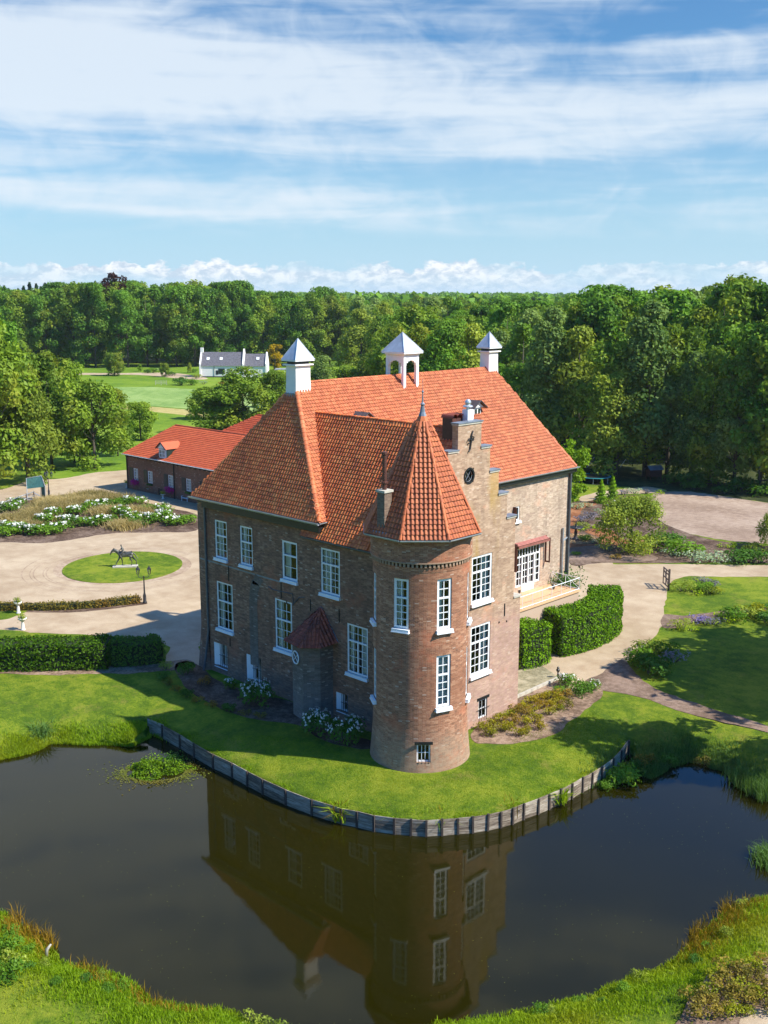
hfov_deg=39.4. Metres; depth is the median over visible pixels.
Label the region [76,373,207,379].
farm road
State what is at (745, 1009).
azalea bush
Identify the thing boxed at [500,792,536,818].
bank weed
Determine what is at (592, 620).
rounded hedge
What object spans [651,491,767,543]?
sand arena
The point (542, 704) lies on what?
azalea bush
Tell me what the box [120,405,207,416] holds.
ripe grass strip
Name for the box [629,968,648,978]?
yellow green shrub
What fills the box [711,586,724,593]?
azalea bush
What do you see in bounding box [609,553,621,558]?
azalea bush
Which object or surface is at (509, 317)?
broadleaf tree
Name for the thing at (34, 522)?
feather grass clump
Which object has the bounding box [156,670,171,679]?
dark shrub
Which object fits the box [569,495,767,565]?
garden soil
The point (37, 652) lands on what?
boxed hedge
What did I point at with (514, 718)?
azalea bush
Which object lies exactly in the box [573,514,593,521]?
lavender bush
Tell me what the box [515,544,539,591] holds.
french door
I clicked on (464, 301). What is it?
broadleaf tree
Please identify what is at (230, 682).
hydrangea bush
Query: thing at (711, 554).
silver shrub
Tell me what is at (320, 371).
silver poplar
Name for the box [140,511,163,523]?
hydrangea bush
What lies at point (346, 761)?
lawn
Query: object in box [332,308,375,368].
willow tree
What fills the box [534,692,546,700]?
azalea bush
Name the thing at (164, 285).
beech tree
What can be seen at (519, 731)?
azalea bush
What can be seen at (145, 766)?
water plant island
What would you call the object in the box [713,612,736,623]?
chartreuse shrub
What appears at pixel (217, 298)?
beech tree
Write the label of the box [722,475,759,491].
dark shrub
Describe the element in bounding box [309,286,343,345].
beech tree
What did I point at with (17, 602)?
stone urn
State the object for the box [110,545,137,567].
rider statue
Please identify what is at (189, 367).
willow tree
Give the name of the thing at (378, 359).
broadleaf tree
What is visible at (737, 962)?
azalea bush
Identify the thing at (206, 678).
azalea bush
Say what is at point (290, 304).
beech tree
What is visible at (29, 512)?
feather grass clump
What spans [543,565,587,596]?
terrace planter
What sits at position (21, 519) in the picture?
feather grass clump
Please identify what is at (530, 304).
beech tree
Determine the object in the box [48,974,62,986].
leafy shrub
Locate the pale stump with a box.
[45,944,51,956]
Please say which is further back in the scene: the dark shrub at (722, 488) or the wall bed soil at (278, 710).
the dark shrub at (722, 488)
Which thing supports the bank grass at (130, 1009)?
on the ground at (724, 667)
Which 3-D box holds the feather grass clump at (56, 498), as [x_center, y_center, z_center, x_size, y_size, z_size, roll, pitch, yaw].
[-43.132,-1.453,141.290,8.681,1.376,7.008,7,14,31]
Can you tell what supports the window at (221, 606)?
in the castle
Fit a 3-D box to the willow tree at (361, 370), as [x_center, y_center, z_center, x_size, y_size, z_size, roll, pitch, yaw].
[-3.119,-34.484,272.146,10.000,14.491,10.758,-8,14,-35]
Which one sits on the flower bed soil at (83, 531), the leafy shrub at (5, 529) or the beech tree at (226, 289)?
the leafy shrub at (5, 529)
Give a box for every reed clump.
[721,759,759,787]
[725,764,764,790]
[728,757,760,774]
[729,772,767,798]
[732,761,767,777]
[742,776,767,802]
[748,837,767,863]
[749,845,767,871]
[753,778,767,804]
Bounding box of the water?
[0,733,767,1023]
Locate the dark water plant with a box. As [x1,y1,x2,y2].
[159,750,190,766]
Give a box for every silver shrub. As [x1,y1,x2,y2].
[571,503,583,508]
[578,501,592,506]
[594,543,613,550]
[624,488,642,492]
[660,548,679,555]
[679,550,709,563]
[689,549,724,562]
[705,553,733,563]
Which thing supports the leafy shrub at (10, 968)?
on the ground at (724, 667)
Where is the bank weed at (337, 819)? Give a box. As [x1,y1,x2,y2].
[314,800,353,823]
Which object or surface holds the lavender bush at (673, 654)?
on the ground at (724, 667)
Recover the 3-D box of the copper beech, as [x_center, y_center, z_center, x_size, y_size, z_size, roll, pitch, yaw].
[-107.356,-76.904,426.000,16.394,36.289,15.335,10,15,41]
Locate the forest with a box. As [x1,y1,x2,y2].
[72,290,652,307]
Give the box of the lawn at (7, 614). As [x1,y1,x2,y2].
[0,610,25,619]
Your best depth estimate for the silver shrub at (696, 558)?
112.54 m
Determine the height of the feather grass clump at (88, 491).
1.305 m
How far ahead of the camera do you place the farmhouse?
359.95 m
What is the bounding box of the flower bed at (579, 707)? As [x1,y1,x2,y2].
[471,681,602,743]
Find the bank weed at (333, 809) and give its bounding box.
[324,797,355,821]
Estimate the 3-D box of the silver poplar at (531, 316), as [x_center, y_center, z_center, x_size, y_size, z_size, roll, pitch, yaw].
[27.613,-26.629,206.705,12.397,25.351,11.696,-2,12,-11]
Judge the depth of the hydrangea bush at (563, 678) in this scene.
76.33 m
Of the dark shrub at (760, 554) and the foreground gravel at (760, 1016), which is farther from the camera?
the dark shrub at (760, 554)
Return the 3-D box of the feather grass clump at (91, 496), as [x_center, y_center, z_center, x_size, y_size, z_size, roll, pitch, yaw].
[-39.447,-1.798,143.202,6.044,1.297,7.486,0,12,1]
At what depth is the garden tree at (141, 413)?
203.31 m
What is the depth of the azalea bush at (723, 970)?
43.25 m
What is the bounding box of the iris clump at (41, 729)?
[22,714,76,742]
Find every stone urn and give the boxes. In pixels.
[13,596,21,613]
[16,612,26,630]
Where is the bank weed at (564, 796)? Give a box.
[542,782,575,805]
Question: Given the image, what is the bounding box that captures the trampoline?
[579,473,610,482]
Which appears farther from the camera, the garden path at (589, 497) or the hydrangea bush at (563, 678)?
the garden path at (589, 497)
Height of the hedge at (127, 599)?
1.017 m
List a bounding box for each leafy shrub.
[0,525,21,536]
[0,932,25,954]
[0,956,24,987]
[1,922,19,935]
[18,942,35,953]
[33,524,62,534]
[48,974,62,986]
[78,515,109,526]
[100,980,114,995]
[108,496,130,505]
[112,977,129,991]
[128,516,154,524]
[148,368,158,372]
[172,514,196,524]
[185,379,198,384]
[531,1000,552,1015]
[552,685,566,693]
[567,680,592,698]
[571,995,586,1001]
[578,534,591,541]
[597,778,615,791]
[605,765,636,788]
[610,760,644,786]
[615,981,630,993]
[622,646,658,667]
[648,640,681,655]
[658,538,708,554]
[688,470,732,484]
[693,581,716,592]
[701,940,713,947]
[718,605,749,623]
[746,483,767,496]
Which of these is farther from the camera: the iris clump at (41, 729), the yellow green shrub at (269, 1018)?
the iris clump at (41, 729)
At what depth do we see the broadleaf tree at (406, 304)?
487.55 m
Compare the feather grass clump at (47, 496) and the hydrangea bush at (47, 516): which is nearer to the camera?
the hydrangea bush at (47, 516)
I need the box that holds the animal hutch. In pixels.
[645,465,663,479]
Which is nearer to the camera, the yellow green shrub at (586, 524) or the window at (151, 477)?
the yellow green shrub at (586, 524)
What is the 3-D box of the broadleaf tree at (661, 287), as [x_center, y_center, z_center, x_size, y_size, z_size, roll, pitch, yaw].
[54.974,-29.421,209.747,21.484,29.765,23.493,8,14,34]
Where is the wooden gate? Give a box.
[662,566,670,589]
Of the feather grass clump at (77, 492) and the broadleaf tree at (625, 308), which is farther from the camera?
the broadleaf tree at (625, 308)
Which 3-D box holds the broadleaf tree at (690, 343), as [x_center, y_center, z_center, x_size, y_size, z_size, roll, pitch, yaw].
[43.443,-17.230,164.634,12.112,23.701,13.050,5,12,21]
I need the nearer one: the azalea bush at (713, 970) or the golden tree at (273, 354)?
the azalea bush at (713, 970)
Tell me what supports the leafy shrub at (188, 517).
on the flower bed soil at (83, 531)
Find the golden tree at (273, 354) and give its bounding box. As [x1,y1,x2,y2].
[267,344,282,369]
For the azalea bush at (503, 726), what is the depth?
68.63 m
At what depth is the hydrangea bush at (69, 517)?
128.71 m
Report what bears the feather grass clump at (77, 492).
on the flower bed soil at (83, 531)
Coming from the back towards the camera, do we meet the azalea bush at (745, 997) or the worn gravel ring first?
the worn gravel ring
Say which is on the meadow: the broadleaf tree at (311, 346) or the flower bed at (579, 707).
the broadleaf tree at (311, 346)
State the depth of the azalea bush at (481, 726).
68.87 m
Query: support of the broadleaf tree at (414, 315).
on the meadow
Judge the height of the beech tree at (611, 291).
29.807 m
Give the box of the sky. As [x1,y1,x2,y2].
[0,0,767,293]
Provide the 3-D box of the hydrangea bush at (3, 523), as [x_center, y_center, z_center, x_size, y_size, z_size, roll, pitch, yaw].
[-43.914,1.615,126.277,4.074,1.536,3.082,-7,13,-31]
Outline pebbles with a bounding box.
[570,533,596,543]
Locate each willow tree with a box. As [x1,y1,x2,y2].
[0,363,67,484]
[187,362,191,372]
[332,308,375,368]
[353,347,377,376]
[435,299,448,318]
[443,322,485,369]
[531,325,607,447]
[577,365,652,480]
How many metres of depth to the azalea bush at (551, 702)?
72.72 m
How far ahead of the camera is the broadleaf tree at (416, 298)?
529.46 m
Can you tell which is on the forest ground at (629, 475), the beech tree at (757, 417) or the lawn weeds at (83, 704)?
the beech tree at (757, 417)
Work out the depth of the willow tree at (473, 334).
194.36 m
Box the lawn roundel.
[62,551,181,582]
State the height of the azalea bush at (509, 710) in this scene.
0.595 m
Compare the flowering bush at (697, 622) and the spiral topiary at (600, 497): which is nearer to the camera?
the flowering bush at (697, 622)
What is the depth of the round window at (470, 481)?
65.61 m
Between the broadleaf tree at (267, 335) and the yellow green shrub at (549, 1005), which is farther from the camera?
the broadleaf tree at (267, 335)
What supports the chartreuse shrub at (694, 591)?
on the ground at (724, 667)
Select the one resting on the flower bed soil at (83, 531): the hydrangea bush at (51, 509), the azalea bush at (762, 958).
the hydrangea bush at (51, 509)
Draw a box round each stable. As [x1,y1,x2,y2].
[122,424,246,503]
[222,414,261,433]
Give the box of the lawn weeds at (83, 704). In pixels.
[0,676,183,740]
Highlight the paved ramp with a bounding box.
[518,666,556,697]
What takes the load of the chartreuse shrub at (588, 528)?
on the rust mulch at (591, 531)
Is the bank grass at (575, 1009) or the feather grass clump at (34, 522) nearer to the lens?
the bank grass at (575, 1009)
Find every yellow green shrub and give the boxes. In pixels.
[0,947,29,973]
[37,956,50,966]
[87,968,107,981]
[159,661,173,669]
[239,1008,267,1023]
[260,1015,288,1023]
[542,1004,558,1013]
[573,521,591,528]
[616,542,652,553]
[621,531,666,552]
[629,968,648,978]
[631,638,667,656]
[654,661,676,674]
[666,579,697,594]
[667,617,693,630]
[697,585,720,595]
[717,925,734,937]
[733,604,762,620]
[736,896,752,907]
[737,541,761,550]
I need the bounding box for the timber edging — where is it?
[147,718,629,836]
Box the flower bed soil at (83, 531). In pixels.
[0,494,197,542]
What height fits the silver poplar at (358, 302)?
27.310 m
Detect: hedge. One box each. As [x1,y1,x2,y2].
[0,593,141,610]
[0,632,113,671]
[108,633,165,667]
[518,616,552,669]
[542,583,624,656]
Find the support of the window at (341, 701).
in the castle
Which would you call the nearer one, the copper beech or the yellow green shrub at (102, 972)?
the yellow green shrub at (102, 972)
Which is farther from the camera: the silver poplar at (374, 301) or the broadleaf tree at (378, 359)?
the silver poplar at (374, 301)
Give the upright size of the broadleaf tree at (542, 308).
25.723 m
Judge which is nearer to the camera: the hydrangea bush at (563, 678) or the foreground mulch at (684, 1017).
the foreground mulch at (684, 1017)
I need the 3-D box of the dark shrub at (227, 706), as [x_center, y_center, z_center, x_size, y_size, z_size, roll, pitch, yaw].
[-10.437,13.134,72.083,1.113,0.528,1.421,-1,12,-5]
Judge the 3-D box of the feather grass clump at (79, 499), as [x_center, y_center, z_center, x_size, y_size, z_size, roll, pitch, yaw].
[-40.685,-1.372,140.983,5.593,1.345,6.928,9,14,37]
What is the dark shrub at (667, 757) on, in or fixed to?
on the ground at (724, 667)
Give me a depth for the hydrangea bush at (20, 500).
139.63 m
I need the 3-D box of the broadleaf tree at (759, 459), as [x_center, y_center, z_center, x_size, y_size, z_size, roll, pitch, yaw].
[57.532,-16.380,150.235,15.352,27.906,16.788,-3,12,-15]
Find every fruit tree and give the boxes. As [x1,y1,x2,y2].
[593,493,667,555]
[755,513,767,546]
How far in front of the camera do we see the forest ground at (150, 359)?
455.85 m
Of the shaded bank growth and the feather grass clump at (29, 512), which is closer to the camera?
the shaded bank growth
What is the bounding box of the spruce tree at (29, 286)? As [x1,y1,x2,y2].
[27,282,32,308]
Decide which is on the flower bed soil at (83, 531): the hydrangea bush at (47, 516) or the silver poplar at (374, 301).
the hydrangea bush at (47, 516)
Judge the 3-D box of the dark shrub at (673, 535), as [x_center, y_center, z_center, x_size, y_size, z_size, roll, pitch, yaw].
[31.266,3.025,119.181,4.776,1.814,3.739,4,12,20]
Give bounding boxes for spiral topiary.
[593,479,607,503]
[605,475,617,499]
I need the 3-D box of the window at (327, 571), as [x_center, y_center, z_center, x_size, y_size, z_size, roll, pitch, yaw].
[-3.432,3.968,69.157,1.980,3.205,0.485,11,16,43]
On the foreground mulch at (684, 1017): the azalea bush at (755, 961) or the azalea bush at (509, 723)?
the azalea bush at (755, 961)
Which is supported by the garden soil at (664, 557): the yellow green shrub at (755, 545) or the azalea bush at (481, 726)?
the yellow green shrub at (755, 545)
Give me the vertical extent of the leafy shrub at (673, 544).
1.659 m
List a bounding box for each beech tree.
[0,285,23,338]
[0,290,16,332]
[0,318,26,455]
[4,290,33,339]
[25,295,64,361]
[33,288,69,363]
[40,281,75,343]
[70,282,117,367]
[104,290,149,367]
[116,282,158,362]
[121,280,146,359]
[131,286,161,366]
[139,283,172,362]
[146,286,165,327]
[159,282,181,295]
[164,284,222,365]
[194,288,237,351]
[203,281,234,342]
[214,281,245,350]
[223,280,264,351]
[230,288,258,353]
[242,290,272,351]
[271,291,298,355]
[272,297,317,359]
[304,292,317,361]
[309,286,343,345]
[363,300,370,312]
[382,314,411,339]
[390,305,405,315]
[419,318,477,371]
[426,318,438,332]
[441,295,464,320]
[448,314,488,327]
[451,309,468,316]
[469,305,497,331]
[478,298,512,305]
[481,322,515,331]
[484,301,532,362]
[491,304,511,322]
[498,322,552,425]
[508,300,562,329]
[509,296,530,307]
[560,297,634,440]
[561,293,586,311]
[574,284,655,419]
[628,289,704,448]
[691,284,733,406]
[717,322,767,484]
[730,281,767,463]
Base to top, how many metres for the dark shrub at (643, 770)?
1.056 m
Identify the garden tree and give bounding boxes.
[52,378,135,471]
[102,352,125,375]
[124,401,158,440]
[159,363,171,376]
[184,384,249,430]
[186,393,211,419]
[270,369,314,401]
[324,365,360,378]
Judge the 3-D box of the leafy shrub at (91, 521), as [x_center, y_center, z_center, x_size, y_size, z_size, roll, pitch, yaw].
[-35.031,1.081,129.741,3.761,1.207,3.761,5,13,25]
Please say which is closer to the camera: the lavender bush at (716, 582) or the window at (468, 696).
the window at (468, 696)
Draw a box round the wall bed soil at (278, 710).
[175,661,370,748]
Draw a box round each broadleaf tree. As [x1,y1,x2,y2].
[0,312,45,477]
[2,289,42,354]
[20,349,85,468]
[24,288,41,342]
[38,283,96,366]
[50,357,94,462]
[58,285,93,364]
[88,285,112,363]
[93,281,140,359]
[105,387,133,455]
[139,282,156,346]
[143,289,197,366]
[157,281,207,362]
[169,279,225,362]
[208,365,278,426]
[243,294,285,353]
[252,369,285,411]
[256,293,286,362]
[291,292,337,365]
[310,294,345,364]
[316,300,350,361]
[337,292,346,306]
[357,315,389,366]
[361,320,423,375]
[365,301,393,348]
[372,303,441,356]
[380,298,398,306]
[390,323,441,373]
[401,301,418,307]
[404,295,422,303]
[455,296,467,303]
[462,303,475,309]
[471,322,487,348]
[481,326,511,350]
[508,310,521,322]
[518,304,549,329]
[545,302,599,438]
[564,338,635,472]
[586,294,645,440]
[638,322,709,474]
[647,284,684,354]
[652,304,728,377]
[678,345,757,483]
[679,277,764,455]
[700,282,726,299]
[702,272,763,319]
[720,309,767,476]
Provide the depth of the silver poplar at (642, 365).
158.66 m
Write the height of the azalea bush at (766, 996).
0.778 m
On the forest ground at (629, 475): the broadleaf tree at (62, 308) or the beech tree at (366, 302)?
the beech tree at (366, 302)
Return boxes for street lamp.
[44,470,52,494]
[136,566,150,603]
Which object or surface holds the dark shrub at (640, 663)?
on the ground at (724, 667)
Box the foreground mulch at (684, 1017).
[676,958,767,1023]
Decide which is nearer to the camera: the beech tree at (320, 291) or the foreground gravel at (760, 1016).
the foreground gravel at (760, 1016)
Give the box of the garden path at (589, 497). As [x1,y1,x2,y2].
[579,487,666,501]
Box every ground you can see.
[0,327,767,1023]
[70,334,351,360]
[553,428,767,502]
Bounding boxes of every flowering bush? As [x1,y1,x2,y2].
[688,614,707,623]
[695,616,710,624]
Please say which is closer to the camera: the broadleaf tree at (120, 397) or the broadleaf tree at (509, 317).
the broadleaf tree at (120, 397)
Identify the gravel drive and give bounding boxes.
[0,470,612,670]
[356,563,767,705]
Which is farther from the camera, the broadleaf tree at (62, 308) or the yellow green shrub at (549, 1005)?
the broadleaf tree at (62, 308)
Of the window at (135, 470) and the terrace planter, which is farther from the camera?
the window at (135, 470)
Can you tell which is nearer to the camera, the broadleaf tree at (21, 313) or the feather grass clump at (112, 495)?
the feather grass clump at (112, 495)
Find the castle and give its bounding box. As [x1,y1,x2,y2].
[188,331,580,772]
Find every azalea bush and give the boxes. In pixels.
[162,678,174,685]
[191,696,204,702]
[196,675,211,684]
[204,700,217,707]
[473,721,489,730]
[481,724,498,736]
[485,717,499,726]
[493,712,508,721]
[494,723,510,731]
[501,720,515,729]
[502,712,521,725]
[503,709,518,715]
[507,703,523,711]
[509,726,528,736]
[514,705,532,716]
[520,714,534,724]
[521,725,532,734]
[522,695,541,704]
[524,704,541,713]
[527,712,543,722]
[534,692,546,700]
[535,699,549,709]
[535,720,547,730]
[541,706,556,714]
[545,690,559,699]
[545,698,556,706]
[551,688,574,698]
[552,703,566,711]
[553,695,565,702]
[557,697,573,708]
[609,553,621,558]
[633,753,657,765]
[676,984,710,1006]
[685,994,725,1021]
[689,979,722,997]
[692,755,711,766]
[698,967,728,982]
[703,992,730,1016]
[709,966,738,991]
[710,985,737,1004]
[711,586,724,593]
[711,954,745,977]
[720,975,746,995]
[720,999,742,1020]
[725,980,757,1006]
[726,962,754,978]
[737,967,764,988]
[737,1004,756,1016]
[738,956,766,974]
[743,982,767,1002]
[744,602,766,612]
[749,987,767,1014]
[751,951,767,969]
[751,966,767,985]
[756,981,767,995]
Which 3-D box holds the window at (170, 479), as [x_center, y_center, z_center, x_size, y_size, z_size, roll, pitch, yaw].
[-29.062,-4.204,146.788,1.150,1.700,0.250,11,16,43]
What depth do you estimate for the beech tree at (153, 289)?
424.51 m
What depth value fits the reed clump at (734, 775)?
64.41 m
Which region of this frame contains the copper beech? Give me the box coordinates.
[100,272,126,347]
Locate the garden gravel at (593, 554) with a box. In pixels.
[569,546,657,561]
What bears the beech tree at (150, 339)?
on the meadow
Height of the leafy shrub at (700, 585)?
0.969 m
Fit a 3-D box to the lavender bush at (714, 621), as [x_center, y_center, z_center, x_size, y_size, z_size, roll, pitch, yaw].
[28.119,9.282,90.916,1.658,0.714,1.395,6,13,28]
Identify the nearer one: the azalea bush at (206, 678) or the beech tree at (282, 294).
the azalea bush at (206, 678)
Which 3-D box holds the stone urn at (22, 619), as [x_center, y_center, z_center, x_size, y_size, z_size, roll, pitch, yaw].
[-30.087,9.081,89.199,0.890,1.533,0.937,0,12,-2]
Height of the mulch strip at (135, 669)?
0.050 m
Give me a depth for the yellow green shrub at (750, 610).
92.58 m
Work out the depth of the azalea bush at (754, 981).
43.44 m
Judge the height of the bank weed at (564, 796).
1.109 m
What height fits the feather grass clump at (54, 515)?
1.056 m
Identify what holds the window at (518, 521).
in the castle
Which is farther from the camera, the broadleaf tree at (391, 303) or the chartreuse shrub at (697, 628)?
the broadleaf tree at (391, 303)
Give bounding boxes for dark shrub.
[17,960,36,970]
[80,972,92,984]
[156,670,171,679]
[172,376,187,385]
[177,661,195,676]
[179,688,194,698]
[222,702,236,712]
[595,996,607,1003]
[621,757,650,776]
[630,652,671,679]
[644,530,685,545]
[657,750,679,767]
[662,470,706,485]
[680,480,706,489]
[687,953,702,963]
[711,484,736,492]
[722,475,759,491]
[723,548,755,565]
[736,547,767,563]
[755,610,767,623]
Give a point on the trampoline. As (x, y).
(592, 476)
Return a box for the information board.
[26,476,45,499]
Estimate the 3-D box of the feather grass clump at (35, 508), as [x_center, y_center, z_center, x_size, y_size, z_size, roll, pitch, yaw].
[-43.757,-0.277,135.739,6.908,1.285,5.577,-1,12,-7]
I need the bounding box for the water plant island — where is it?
[87,752,216,794]
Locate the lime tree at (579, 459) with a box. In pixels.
[561,439,591,501]
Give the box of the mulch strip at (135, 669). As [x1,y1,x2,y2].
[0,659,192,674]
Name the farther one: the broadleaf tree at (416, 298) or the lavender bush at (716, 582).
the broadleaf tree at (416, 298)
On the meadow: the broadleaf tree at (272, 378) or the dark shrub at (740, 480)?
the broadleaf tree at (272, 378)
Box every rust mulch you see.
[569,529,646,546]
[570,501,596,533]
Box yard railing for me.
[0,491,34,511]
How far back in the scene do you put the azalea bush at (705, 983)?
42.77 m
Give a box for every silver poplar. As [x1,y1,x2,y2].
[310,354,334,379]
[342,295,371,355]
[367,298,380,318]
[418,297,428,308]
[419,295,446,319]
[479,328,523,396]
[509,307,545,397]
[521,304,578,443]
[610,297,682,476]
[666,350,714,480]
[681,287,714,313]
[698,286,707,294]
[706,358,759,485]
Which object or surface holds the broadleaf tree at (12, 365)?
on the ground at (724, 667)
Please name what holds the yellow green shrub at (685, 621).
on the ground at (724, 667)
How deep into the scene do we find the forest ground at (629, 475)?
160.40 m
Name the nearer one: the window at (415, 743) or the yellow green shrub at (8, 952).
the yellow green shrub at (8, 952)
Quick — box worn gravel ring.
[21,544,199,592]
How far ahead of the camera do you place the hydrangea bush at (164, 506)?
136.21 m
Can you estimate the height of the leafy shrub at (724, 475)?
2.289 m
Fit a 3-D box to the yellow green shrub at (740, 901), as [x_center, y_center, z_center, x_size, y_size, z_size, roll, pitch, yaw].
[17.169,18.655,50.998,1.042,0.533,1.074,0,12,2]
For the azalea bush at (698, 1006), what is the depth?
41.37 m
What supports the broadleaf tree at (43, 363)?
on the meadow
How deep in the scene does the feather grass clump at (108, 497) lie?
143.59 m
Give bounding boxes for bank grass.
[0,714,169,759]
[0,902,60,959]
[0,908,282,1023]
[70,956,211,1013]
[431,894,767,1023]
[671,891,767,962]
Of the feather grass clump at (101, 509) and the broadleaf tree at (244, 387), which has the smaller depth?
the feather grass clump at (101, 509)
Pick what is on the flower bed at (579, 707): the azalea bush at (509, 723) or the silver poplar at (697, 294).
the azalea bush at (509, 723)
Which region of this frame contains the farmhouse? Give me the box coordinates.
[199,348,268,376]
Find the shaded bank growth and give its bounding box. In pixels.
[578,723,767,792]
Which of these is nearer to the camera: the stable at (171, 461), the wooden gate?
the wooden gate
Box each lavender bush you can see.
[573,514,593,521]
[583,511,596,518]
[618,488,629,494]
[658,648,690,661]
[691,576,709,582]
[704,579,720,585]
[706,617,726,624]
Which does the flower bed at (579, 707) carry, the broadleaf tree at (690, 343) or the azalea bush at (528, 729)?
the azalea bush at (528, 729)
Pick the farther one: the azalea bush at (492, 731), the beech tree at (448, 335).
the beech tree at (448, 335)
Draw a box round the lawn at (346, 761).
[166,710,623,819]
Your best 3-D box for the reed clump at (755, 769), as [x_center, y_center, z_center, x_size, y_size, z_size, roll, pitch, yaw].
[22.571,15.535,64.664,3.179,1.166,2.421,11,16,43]
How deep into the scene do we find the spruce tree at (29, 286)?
518.91 m
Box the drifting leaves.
[22,749,756,1013]
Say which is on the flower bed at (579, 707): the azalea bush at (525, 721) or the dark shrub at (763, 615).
the azalea bush at (525, 721)
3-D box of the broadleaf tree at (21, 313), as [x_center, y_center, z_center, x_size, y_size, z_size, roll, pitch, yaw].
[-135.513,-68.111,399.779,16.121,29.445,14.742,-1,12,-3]
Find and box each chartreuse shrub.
[578,526,599,531]
[677,625,700,630]
[685,587,704,595]
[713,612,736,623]
[717,542,737,547]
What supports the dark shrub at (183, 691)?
on the ground at (724, 667)
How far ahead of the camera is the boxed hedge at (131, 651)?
80.69 m
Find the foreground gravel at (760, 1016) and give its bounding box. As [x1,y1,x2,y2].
[739,1008,767,1023]
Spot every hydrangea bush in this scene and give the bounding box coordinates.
[0,501,21,511]
[0,519,27,529]
[5,496,28,510]
[7,521,27,532]
[18,523,46,534]
[33,512,56,523]
[42,506,63,514]
[44,520,74,531]
[57,513,75,525]
[62,505,86,514]
[71,515,95,526]
[80,499,106,510]
[91,498,112,506]
[92,513,117,523]
[109,504,134,517]
[122,510,142,518]
[123,495,148,505]
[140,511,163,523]
[150,502,172,514]
[155,508,175,520]
[160,514,186,525]
[223,678,236,689]
[237,677,276,708]
[299,707,334,739]
[325,714,366,748]
[555,672,579,687]
[585,678,601,691]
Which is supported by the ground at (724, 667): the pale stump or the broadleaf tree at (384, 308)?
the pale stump
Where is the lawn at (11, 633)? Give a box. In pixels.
[0,630,30,637]
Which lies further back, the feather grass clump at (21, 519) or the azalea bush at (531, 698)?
the feather grass clump at (21, 519)
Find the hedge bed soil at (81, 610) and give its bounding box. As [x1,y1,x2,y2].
[3,603,146,612]
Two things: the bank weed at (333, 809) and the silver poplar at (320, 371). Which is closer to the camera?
the bank weed at (333, 809)
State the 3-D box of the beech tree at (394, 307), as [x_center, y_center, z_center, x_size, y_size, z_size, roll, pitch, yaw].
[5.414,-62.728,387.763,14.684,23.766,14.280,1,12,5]
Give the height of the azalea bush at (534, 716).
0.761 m
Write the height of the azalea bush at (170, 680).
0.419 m
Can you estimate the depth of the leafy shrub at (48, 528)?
124.29 m
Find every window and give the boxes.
[134,468,137,479]
[148,471,152,483]
[159,449,165,457]
[168,475,172,487]
[186,479,190,491]
[213,520,227,563]
[214,642,227,669]
[215,581,233,635]
[238,525,253,570]
[247,654,260,684]
[273,598,291,656]
[280,540,297,585]
[292,650,298,663]
[318,547,340,600]
[336,692,347,714]
[344,623,368,682]
[369,573,376,626]
[369,648,376,704]
[391,578,409,633]
[414,742,432,763]
[435,578,453,634]
[435,654,452,712]
[464,468,474,483]
[465,648,470,702]
[466,572,471,625]
[469,621,492,680]
[470,552,493,607]
[477,694,489,720]
[515,506,521,523]
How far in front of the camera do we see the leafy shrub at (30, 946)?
46.85 m
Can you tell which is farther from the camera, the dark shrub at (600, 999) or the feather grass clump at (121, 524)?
the feather grass clump at (121, 524)
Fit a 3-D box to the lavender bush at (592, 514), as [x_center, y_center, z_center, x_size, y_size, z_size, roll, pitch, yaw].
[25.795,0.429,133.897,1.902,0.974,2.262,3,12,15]
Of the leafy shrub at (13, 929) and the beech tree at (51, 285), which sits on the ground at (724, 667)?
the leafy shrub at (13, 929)
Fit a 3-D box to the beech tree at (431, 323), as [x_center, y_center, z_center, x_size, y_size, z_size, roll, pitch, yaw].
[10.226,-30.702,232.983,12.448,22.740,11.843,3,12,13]
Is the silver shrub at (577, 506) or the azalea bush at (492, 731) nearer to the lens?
the azalea bush at (492, 731)
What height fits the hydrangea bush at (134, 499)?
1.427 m
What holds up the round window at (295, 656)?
in the castle
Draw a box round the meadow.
[4,359,352,478]
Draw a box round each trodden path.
[585,660,767,732]
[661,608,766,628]
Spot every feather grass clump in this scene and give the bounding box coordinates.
[0,509,28,520]
[0,510,33,521]
[5,508,51,520]
[9,515,53,533]
[14,504,61,513]
[22,498,66,507]
[22,510,60,521]
[25,493,65,502]
[32,495,78,504]
[40,500,89,514]
[55,494,90,504]
[60,490,105,496]
[68,488,115,495]
[71,493,104,500]
[73,502,133,517]
[79,490,127,498]
[79,493,120,503]
[94,517,153,531]
[102,492,143,503]
[116,503,174,518]
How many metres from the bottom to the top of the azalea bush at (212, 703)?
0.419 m
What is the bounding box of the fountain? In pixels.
[570,522,583,539]
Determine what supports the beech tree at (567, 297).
on the forest ground at (629, 475)
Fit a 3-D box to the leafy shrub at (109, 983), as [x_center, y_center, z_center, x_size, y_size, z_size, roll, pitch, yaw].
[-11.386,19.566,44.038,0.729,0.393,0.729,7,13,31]
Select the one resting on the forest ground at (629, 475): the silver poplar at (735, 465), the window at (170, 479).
the silver poplar at (735, 465)
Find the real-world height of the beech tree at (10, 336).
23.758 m
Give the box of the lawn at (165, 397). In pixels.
[114,387,262,411]

